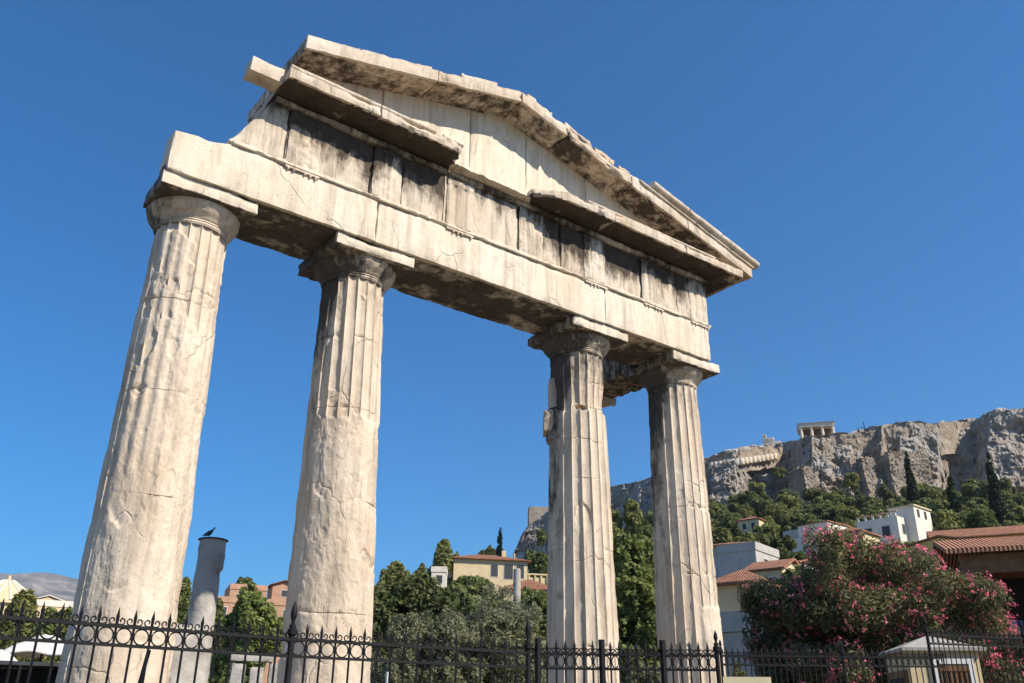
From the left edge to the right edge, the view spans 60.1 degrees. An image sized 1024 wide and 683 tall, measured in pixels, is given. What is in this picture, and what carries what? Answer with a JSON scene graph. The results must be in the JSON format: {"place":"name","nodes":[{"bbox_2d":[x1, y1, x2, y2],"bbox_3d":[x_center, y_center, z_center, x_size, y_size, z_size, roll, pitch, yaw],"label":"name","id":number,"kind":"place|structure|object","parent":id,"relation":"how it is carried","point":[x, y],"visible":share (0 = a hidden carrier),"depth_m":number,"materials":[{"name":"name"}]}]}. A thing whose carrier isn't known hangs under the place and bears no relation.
{"place":"outdoors","nodes":[
{"label":"outdoors","id":0,"kind":"place"},
{"bbox_2d":[0,572,77,601],"bbox_3d":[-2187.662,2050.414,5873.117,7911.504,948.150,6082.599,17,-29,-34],"label":"mountain","id":1,"kind":"structure","parent":0,"point":[62,587],"depth_m":5660.23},
{"bbox_2d":[229,654,277,682],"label":"ruined wall","id":2,"kind":"structure","parent":0,"point":[236,673],"depth_m":21.58,"materials":[{"name":"grey stone"}]},
{"bbox_2d":[0,0,1023,611],"label":"sky","id":3,"kind":"structure","parent":0,"point":[868,155],"materials":[{"name":"blue"}]},
{"bbox_2d":[513,408,1023,576],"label":"rock cliff","id":4,"kind":"structure","parent":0,"point":[996,437],"depth_m":268.41,"materials":[{"name":"stone"}]},
{"bbox_2d":[528,506,547,525],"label":"stone tower","id":5,"kind":"structure","parent":4,"relation":"on","point":[535,513],"depth_m":368.69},
{"bbox_2d":[747,481,765,497],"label":"shrub","id":6,"kind":"object","parent":4,"relation":"on","point":[758,487],"visible":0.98,"depth_m":255.95,"materials":[{"name":"green plant"}]},
{"bbox_2d":[772,466,785,478],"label":"shrub","id":7,"kind":"object","parent":4,"relation":"on","point":[777,472],"visible":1,"depth_m":261.73,"materials":[{"name":"green plant"}]},
{"bbox_2d":[797,421,834,447],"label":"pillared temple","id":8,"kind":"structure","parent":4,"relation":"on","point":[816,428],"depth_m":277.07,"materials":[{"name":"stone"}]},
{"bbox_2d":[842,472,859,492],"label":"shrub","id":9,"kind":"object","parent":4,"relation":"on","point":[851,480],"visible":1,"depth_m":244.64,"materials":[{"name":"green plant"}]},
{"bbox_2d":[839,459,863,497],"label":"wall buttress","id":10,"kind":"structure","parent":4,"relation":"on","point":[850,465],"depth_m":260.18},
{"bbox_2d":[704,408,1021,477],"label":"citadel wall","id":11,"kind":"structure","parent":4,"relation":"on","point":[758,460],"depth_m":270.48,"materials":[{"name":"stone"}]},
{"bbox_2d":[856,457,879,498],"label":"wall buttress","id":12,"kind":"structure","parent":4,"relation":"on","point":[868,473],"depth_m":256.71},
{"bbox_2d":[874,450,933,499],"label":"wall buttress","id":13,"kind":"structure","parent":4,"relation":"on","point":[893,471],"depth_m":255.91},
{"bbox_3d":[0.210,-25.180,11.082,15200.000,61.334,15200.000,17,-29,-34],"label":"ground","id":14,"kind":"structure","parent":0,"visible":0},
{"bbox_2d":[0,619,13,649],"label":"broadleaf tree","id":15,"kind":"object","parent":14,"relation":"on","point":[6,628],"visible":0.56,"depth_m":45.72,"materials":[{"name":"green plant"}]},
{"bbox_2d":[0,649,16,660],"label":"market canopy","id":16,"kind":"object","parent":14,"relation":"on","point":[5,655],"visible":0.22,"depth_m":22.13,"materials":[{"name":"white fabric"}]},
{"bbox_2d":[0,576,25,606],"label":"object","id":17,"kind":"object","parent":14,"relation":"on","point":[9,588],"depth_m":125.44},
{"bbox_2d":[4,588,37,660],"bbox_3d":[-32.744,21.414,58.196,3.385,10.046,3.455,-8,-25,19],"label":"broadleaf tree","id":18,"kind":"object","parent":14,"relation":"on","point":[29,597],"visible":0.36,"depth_m":58.79,"materials":[{"name":"green plant"}]},
{"bbox_2d":[0,660,59,682],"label":"market stall","id":19,"kind":"object","parent":14,"relation":"on","point":[20,670],"visible":0.46,"depth_m":20.59,"materials":[{"name":"black metal"}]},
{"bbox_2d":[5,634,63,661],"bbox_3d":[-13.468,10.306,24.751,1.950,4.070,1.560,11,-26,-23],"label":"market canopy","id":20,"kind":"object","parent":14,"relation":"on","point":[25,649],"visible":0.48,"depth_m":24.96,"materials":[{"name":"white fabric"}]},
{"bbox_2d":[22,605,72,661],"bbox_3d":[-26.646,19.075,50.171,2.869,8.088,2.899,17,-29,-34],"label":"broadleaf tree","id":21,"kind":"object","parent":14,"relation":"on","point":[48,629],"visible":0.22,"depth_m":51.12,"materials":[{"name":"green plant"}]},
{"bbox_2d":[37,599,73,662],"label":"pale house","id":22,"kind":"structure","parent":14,"relation":"on","point":[56,604],"depth_m":103.64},
{"bbox_2d":[177,576,191,623],"bbox_3d":[-16.784,16.074,44.184,2.781,8.654,1.341,-15,-28,32],"label":"cypress tree","id":23,"kind":"object","parent":14,"relation":"on","point":[184,599],"visible":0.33,"depth_m":45.09,"materials":[{"name":"green plant"}]},
{"bbox_2d":[169,623,203,682],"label":"stone pedestal","id":24,"kind":"object","parent":14,"relation":"on","point":[187,669],"visible":0.41,"depth_m":13.40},
{"bbox_2d":[188,537,228,682],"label":"column stump","id":25,"kind":"object","parent":14,"relation":"on","point":[208,570],"visible":0.73,"depth_m":14.13,"materials":[{"name":"grey stone"}]},
{"bbox_2d":[208,598,225,682],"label":"broadleaf tree","id":26,"kind":"object","parent":14,"relation":"on","point":[220,609],"visible":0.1,"depth_m":47.07,"materials":[{"name":"green plant"}]},
{"bbox_2d":[208,581,283,682],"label":"broadleaf tree","id":27,"kind":"object","parent":14,"relation":"on","point":[253,608],"visible":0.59,"depth_m":40.10,"materials":[{"name":"green plant"}]},
{"bbox_2d":[224,583,267,597],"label":"terracotta building","id":28,"kind":"structure","parent":14,"relation":"on","point":[232,589],"depth_m":119.48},
{"bbox_2d":[218,596,285,682],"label":"terracotta building","id":29,"kind":"structure","parent":14,"relation":"on","point":[229,602],"depth_m":108.75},
{"bbox_2d":[0,599,532,682],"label":"iron fence","id":30,"kind":"object","parent":14,"relation":"on","point":[291,633],"visible":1,"depth_m":7.25,"materials":[{"name":"metal"}]},
{"bbox_2d":[267,580,287,599],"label":"terracotta building","id":31,"kind":"structure","parent":14,"relation":"on","point":[277,590],"depth_m":127.13,"materials":[{"name":"paint"}]},
{"bbox_2d":[376,560,410,594],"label":"broadleaf tree","id":32,"kind":"object","parent":14,"relation":"on","point":[395,572],"visible":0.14,"depth_m":87.56,"materials":[{"name":"green plant"}]},
{"bbox_2d":[55,35,759,682],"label":"ancient gate","id":33,"kind":"structure","parent":14,"relation":"on","point":[359,183],"depth_m":13.10,"materials":[{"name":"stone"}]},
{"bbox_2d":[371,571,459,681],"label":"broadleaf tree","id":34,"kind":"object","parent":14,"relation":"on","point":[418,593],"visible":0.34,"depth_m":62.19,"materials":[{"name":"green plant"}]},
{"bbox_2d":[370,602,488,682],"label":"olive tree","id":35,"kind":"object","parent":14,"relation":"on","point":[451,626],"visible":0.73,"depth_m":23.45,"materials":[{"name":"green plant"}]},
{"bbox_2d":[431,566,447,587],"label":"house","id":36,"kind":"structure","parent":14,"relation":"on","point":[440,573],"depth_m":115.22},
{"bbox_2d":[427,538,458,588],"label":"pine tree","id":37,"kind":"object","parent":14,"relation":"on","point":[443,553],"visible":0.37,"depth_m":145.65,"materials":[{"name":"green plant"}]},
{"bbox_2d":[419,596,508,682],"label":"broadleaf tree","id":38,"kind":"object","parent":14,"relation":"on","point":[462,605],"visible":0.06,"depth_m":48.82,"materials":[{"name":"green plant"}]},
{"bbox_2d":[439,575,495,606],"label":"broadleaf tree","id":39,"kind":"object","parent":14,"relation":"on","point":[464,586],"visible":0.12,"depth_m":69.55,"materials":[{"name":"green plant"}]},
{"bbox_2d":[435,582,546,682],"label":"olive tree","id":40,"kind":"object","parent":14,"relation":"on","point":[500,623],"visible":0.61,"depth_m":24.84,"materials":[{"name":"green plant"}]},
{"bbox_2d":[447,551,546,599],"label":"villa","id":41,"kind":"object","parent":14,"relation":"on","point":[496,569],"visible":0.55,"depth_m":147.20,"materials":[{"name":"paint"}]},
{"bbox_2d":[504,564,512,579],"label":"window","id":42,"kind":"structure","parent":41,"relation":"in","point":[508,568],"depth_m":147.58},
{"bbox_2d":[496,527,503,555],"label":"cypress tree","id":43,"kind":"object","parent":14,"relation":"on","point":[499,548],"visible":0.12,"depth_m":158.59,"materials":[{"name":"green plant"}]},
{"bbox_2d":[513,568,520,605],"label":"column","id":44,"kind":"structure","parent":14,"relation":"on","point":[517,581],"depth_m":38.89,"materials":[{"name":"grey stone"}]},
{"bbox_2d":[499,579,546,641],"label":"villa","id":45,"kind":"object","parent":14,"relation":"on","point":[534,585],"visible":0.09,"depth_m":109.43,"materials":[{"name":"tile"}]},
{"bbox_2d":[521,585,546,680],"bbox_3d":[1.561,19.593,57.015,3.076,7.716,2.887,8,-25,-16],"label":"broadleaf tree","id":46,"kind":"object","parent":14,"relation":"on","point":[539,597],"visible":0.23,"depth_m":57.20,"materials":[{"name":"green plant"}]},
{"bbox_2d":[524,528,547,577],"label":"pine tree","id":47,"kind":"object","parent":14,"relation":"on","point":[538,564],"visible":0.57,"depth_m":164.72,"materials":[{"name":"green plant"}]},
{"bbox_2d":[533,631,720,682],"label":"iron fence","id":48,"kind":"object","parent":14,"relation":"on","point":[601,654],"visible":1,"depth_m":8.70,"materials":[{"name":"metal"}]},
{"bbox_2d":[611,498,643,542],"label":"pine tree","id":49,"kind":"object","parent":14,"relation":"on","point":[632,520],"visible":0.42,"depth_m":148.58,"materials":[{"name":"green plant"}]},
{"bbox_2d":[613,527,659,682],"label":"broadleaf tree","id":50,"kind":"object","parent":14,"relation":"on","point":[635,590],"visible":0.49,"depth_m":37.58,"materials":[{"name":"green plant"}]},
{"bbox_2d":[622,645,659,682],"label":"broadleaf tree","id":51,"kind":"object","parent":14,"relation":"on","point":[642,679],"visible":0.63,"depth_m":20.38,"materials":[{"name":"green plant"}]},
{"bbox_2d":[636,510,652,547],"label":"pine tree","id":52,"kind":"object","parent":14,"relation":"on","point":[646,524],"visible":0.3,"depth_m":138.42,"materials":[{"name":"green plant"}]},
{"bbox_2d":[711,524,733,543],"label":"pine tree","id":53,"kind":"object","parent":14,"relation":"on","point":[721,535],"visible":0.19,"depth_m":135.24,"materials":[{"name":"green plant"}]},
{"bbox_2d":[720,512,737,533],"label":"pine tree","id":54,"kind":"object","parent":14,"relation":"on","point":[728,521],"visible":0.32,"depth_m":163.03,"materials":[{"name":"green plant"}]},
{"bbox_2d":[713,541,759,578],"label":"building","id":55,"kind":"structure","parent":14,"relation":"on","point":[715,557],"depth_m":86.70,"materials":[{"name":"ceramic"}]},
{"bbox_2d":[727,502,750,512],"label":"broadleaf tree","id":56,"kind":"object","parent":14,"relation":"on","point":[733,507],"visible":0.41,"depth_m":223.40,"materials":[{"name":"green plant"}]},
{"bbox_2d":[734,531,754,541],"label":"pine tree","id":57,"kind":"object","parent":14,"relation":"on","point":[747,537],"visible":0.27,"depth_m":136.34,"materials":[{"name":"green plant"}]},
{"bbox_2d":[735,508,755,518],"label":"pine tree","id":58,"kind":"object","parent":14,"relation":"on","point":[743,513],"visible":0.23,"depth_m":195.63,"materials":[{"name":"green plant"}]},
{"bbox_2d":[728,490,763,513],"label":"broadleaf tree","id":59,"kind":"object","parent":14,"relation":"on","point":[746,496],"visible":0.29,"depth_m":235.10,"materials":[{"name":"green plant"}]},
{"bbox_2d":[723,677,770,682],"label":"sign board","id":60,"kind":"object","parent":14,"relation":"on","point":[746,679],"visible":1,"depth_m":9.34,"materials":[{"name":"beige metal"}]},
{"bbox_2d":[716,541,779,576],"bbox_3d":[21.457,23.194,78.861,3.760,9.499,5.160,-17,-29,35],"label":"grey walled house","id":61,"kind":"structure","parent":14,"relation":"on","point":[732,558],"depth_m":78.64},
{"bbox_2d":[736,516,765,533],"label":"pale house","id":62,"kind":"structure","parent":14,"relation":"on","point":[746,524],"depth_m":159.67,"materials":[{"name":"paint"}]},
{"bbox_2d":[716,569,787,676],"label":"house","id":63,"kind":"structure","parent":14,"relation":"on","point":[729,604],"depth_m":38.38,"materials":[{"name":"paint"}]},
{"bbox_2d":[750,497,772,517],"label":"broadleaf tree","id":64,"kind":"object","parent":14,"relation":"on","point":[759,504],"visible":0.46,"depth_m":222.22,"materials":[{"name":"green plant"}]},
{"bbox_2d":[752,521,780,538],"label":"broadleaf tree","id":65,"kind":"object","parent":14,"relation":"on","point":[772,528],"visible":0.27,"depth_m":157.35,"materials":[{"name":"green plant"}]},
{"bbox_2d":[744,558,799,579],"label":"pale house","id":66,"kind":"structure","parent":14,"relation":"on","point":[771,570],"depth_m":62.53,"materials":[{"name":"tile"}]},
{"bbox_2d":[759,506,788,530],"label":"pine tree","id":67,"kind":"object","parent":14,"relation":"on","point":[776,512],"visible":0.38,"depth_m":183.86,"materials":[{"name":"green plant"}]},
{"bbox_2d":[755,534,796,559],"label":"broadleaf tree","id":68,"kind":"object","parent":14,"relation":"on","point":[786,545],"visible":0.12,"depth_m":102.23,"materials":[{"name":"green plant"}]},
{"bbox_2d":[776,493,799,510],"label":"pine tree","id":69,"kind":"object","parent":14,"relation":"on","point":[790,501],"visible":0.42,"depth_m":219.53,"materials":[{"name":"green plant"}]},
{"bbox_2d":[777,563,804,631],"bbox_3d":[18.293,17.887,56.862,3.317,7.241,3.564,-14,-28,30],"label":"broadleaf tree","id":70,"kind":"object","parent":14,"relation":"on","point":[788,572],"visible":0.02,"depth_m":57.02,"materials":[{"name":"green plant"}]},
{"bbox_2d":[779,513,803,526],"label":"pine tree","id":71,"kind":"object","parent":14,"relation":"on","point":[794,517],"visible":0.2,"depth_m":167.91,"materials":[{"name":"green plant"}]},
{"bbox_2d":[780,489,804,509],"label":"broadleaf tree","id":72,"kind":"object","parent":14,"relation":"on","point":[800,502],"visible":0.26,"depth_m":236.38,"materials":[{"name":"green plant"}]},
{"bbox_2d":[785,550,809,560],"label":"broadleaf tree","id":73,"kind":"object","parent":14,"relation":"on","point":[799,555],"visible":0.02,"depth_m":82.00,"materials":[{"name":"green plant"}]},
{"bbox_2d":[788,465,816,509],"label":"wall buttress","id":74,"kind":"structure","parent":14,"relation":"on","point":[802,477],"depth_m":256.51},
{"bbox_2d":[792,513,816,529],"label":"broadleaf tree","id":75,"kind":"object","parent":14,"relation":"on","point":[805,519],"visible":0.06,"depth_m":161.09,"materials":[{"name":"green plant"}]},
{"bbox_2d":[800,504,826,516],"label":"broadleaf tree","id":76,"kind":"object","parent":14,"relation":"on","point":[816,510],"visible":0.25,"depth_m":189.64,"materials":[{"name":"green plant"}]},
{"bbox_2d":[802,487,826,502],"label":"pine tree","id":77,"kind":"object","parent":14,"relation":"on","point":[809,494],"visible":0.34,"depth_m":228.93,"materials":[{"name":"green plant"}]},
{"bbox_2d":[783,520,850,562],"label":"white house","id":78,"kind":"structure","parent":14,"relation":"on","point":[796,534],"depth_m":121.01,"materials":[{"name":"paint"}]},
{"bbox_2d":[815,495,838,509],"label":"pine tree","id":79,"kind":"object","parent":14,"relation":"on","point":[827,504],"visible":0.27,"depth_m":193.55,"materials":[{"name":"green plant"}]},
{"bbox_2d":[719,640,947,682],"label":"iron fence","id":80,"kind":"object","parent":14,"relation":"on","point":[819,656],"visible":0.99,"depth_m":13.75,"materials":[{"name":"black metal"}]},
{"bbox_2d":[816,508,853,522],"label":"broadleaf tree","id":81,"kind":"object","parent":14,"relation":"on","point":[826,515],"visible":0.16,"depth_m":163.21,"materials":[{"name":"green plant"}]},
{"bbox_2d":[839,496,859,510],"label":"broadleaf tree","id":82,"kind":"object","parent":14,"relation":"on","point":[848,501],"visible":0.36,"depth_m":212.85,"materials":[{"name":"green plant"}]},
{"bbox_2d":[841,507,859,521],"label":"pine tree","id":83,"kind":"object","parent":14,"relation":"on","point":[852,513],"visible":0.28,"depth_m":171.47,"materials":[{"name":"green plant"}]},
{"bbox_2d":[839,527,882,546],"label":"pale house","id":84,"kind":"structure","parent":14,"relation":"on","point":[867,533],"depth_m":104.54,"materials":[{"name":"ceramic"}]},
{"bbox_2d":[854,494,875,510],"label":"pine tree","id":85,"kind":"object","parent":14,"relation":"on","point":[861,499],"visible":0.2,"depth_m":205.67,"materials":[{"name":"green plant"}]},
{"bbox_2d":[859,501,885,517],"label":"pine tree","id":86,"kind":"object","parent":14,"relation":"on","point":[867,506],"visible":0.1,"depth_m":164.15,"materials":[{"name":"green plant"}]},
{"bbox_2d":[737,522,1023,682],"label":"oleander bush","id":87,"kind":"object","parent":14,"relation":"on","point":[868,597],"visible":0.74,"depth_m":21.44,"materials":[{"name":"green plant"}]},
{"bbox_2d":[876,483,897,501],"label":"pine tree","id":88,"kind":"object","parent":14,"relation":"on","point":[883,492],"visible":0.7,"depth_m":232.22,"materials":[{"name":"green plant"}]},
{"bbox_2d":[855,504,932,544],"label":"white house","id":89,"kind":"structure","parent":14,"relation":"on","point":[910,522],"depth_m":123.43,"materials":[{"name":"paint"}]},
{"bbox_2d":[904,451,922,504],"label":"cypress tree","id":90,"kind":"object","parent":14,"relation":"on","point":[911,486],"visible":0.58,"depth_m":189.60,"materials":[{"name":"green plant"}]},
{"bbox_2d":[914,486,942,500],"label":"pine tree","id":91,"kind":"object","parent":14,"relation":"on","point":[927,491],"visible":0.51,"depth_m":213.29,"materials":[{"name":"green plant"}]},
{"bbox_2d":[879,636,986,682],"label":"kiosk","id":92,"kind":"object","parent":14,"relation":"on","point":[920,644],"visible":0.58,"depth_m":15.45,"materials":[{"name":"concrete"}]},
{"bbox_2d":[888,670,908,682],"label":"window","id":93,"kind":"structure","parent":92,"relation":"in","point":[901,673],"depth_m":15.85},
{"bbox_2d":[933,658,976,682],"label":"window","id":94,"kind":"structure","parent":92,"relation":"in","point":[948,659],"depth_m":15.34,"materials":[{"name":"white paint"}]},
{"bbox_2d":[904,535,968,569],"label":"yellow house","id":95,"kind":"structure","parent":14,"relation":"on","point":[927,543],"depth_m":75.60,"materials":[{"name":"ceramic"}]},
{"bbox_2d":[927,497,969,513],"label":"pine tree","id":96,"kind":"object","parent":14,"relation":"on","point":[945,503],"visible":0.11,"depth_m":149.06,"materials":[{"name":"green plant"}]},
{"bbox_2d":[931,508,966,530],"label":"pine tree","id":97,"kind":"object","parent":14,"relation":"on","point":[945,519],"visible":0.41,"depth_m":125.18,"materials":[{"name":"green plant"}]},
{"bbox_2d":[946,474,961,512],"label":"cypress tree","id":98,"kind":"object","parent":14,"relation":"on","point":[955,503],"visible":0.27,"depth_m":135.56,"materials":[{"name":"green plant"}]},
{"bbox_2d":[960,483,978,499],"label":"pine tree","id":99,"kind":"object","parent":14,"relation":"on","point":[966,489],"visible":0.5,"depth_m":223.31,"materials":[{"name":"green plant"}]},
{"bbox_2d":[923,615,1023,682],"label":"iron fence","id":100,"kind":"object","parent":14,"relation":"on","point":[1000,637],"visible":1,"depth_m":14.67,"materials":[{"name":"black metal"}]},
{"bbox_2d":[926,525,1023,538],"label":"tiled house","id":101,"kind":"structure","parent":14,"relation":"on","point":[994,532],"depth_m":81.84,"materials":[{"name":"tile"}]},
{"bbox_2d":[933,536,1023,678],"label":"veranda","id":102,"kind":"object","parent":14,"relation":"on","point":[1000,558],"visible":0.42,"depth_m":29.86,"materials":[{"name":"wood"}]},
{"bbox_2d":[966,500,993,514],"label":"pine tree","id":103,"kind":"object","parent":14,"relation":"on","point":[971,505],"visible":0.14,"depth_m":157.19,"materials":[{"name":"green plant"}]},
{"bbox_2d":[972,479,988,499],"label":"broadleaf tree","id":104,"kind":"object","parent":14,"relation":"on","point":[980,491],"visible":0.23,"depth_m":211.69,"materials":[{"name":"green plant"}]},
{"bbox_2d":[963,508,1000,528],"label":"broadleaf tree","id":105,"kind":"object","parent":14,"relation":"on","point":[978,518],"visible":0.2,"depth_m":104.53,"materials":[{"name":"green plant"}]},
{"bbox_2d":[985,451,1005,523],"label":"cypress tree","id":106,"kind":"object","parent":14,"relation":"on","point":[996,501],"visible":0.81,"depth_m":168.47,"materials":[{"name":"green plant"}]},
{"bbox_2d":[999,477,1017,494],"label":"broadleaf tree","id":107,"kind":"object","parent":14,"relation":"on","point":[1005,485],"visible":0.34,"depth_m":214.27,"materials":[{"name":"green plant"}]},
{"bbox_2d":[1004,504,1023,523],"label":"pine tree","id":108,"kind":"object","parent":14,"relation":"on","point":[1017,515],"visible":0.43,"depth_m":144.09,"materials":[{"name":"green plant"}]},
{"bbox_2d":[1005,495,1023,505],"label":"broadleaf tree","id":109,"kind":"object","parent":14,"relation":"on","point":[1018,500],"visible":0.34,"depth_m":179.66,"materials":[{"name":"green plant"}]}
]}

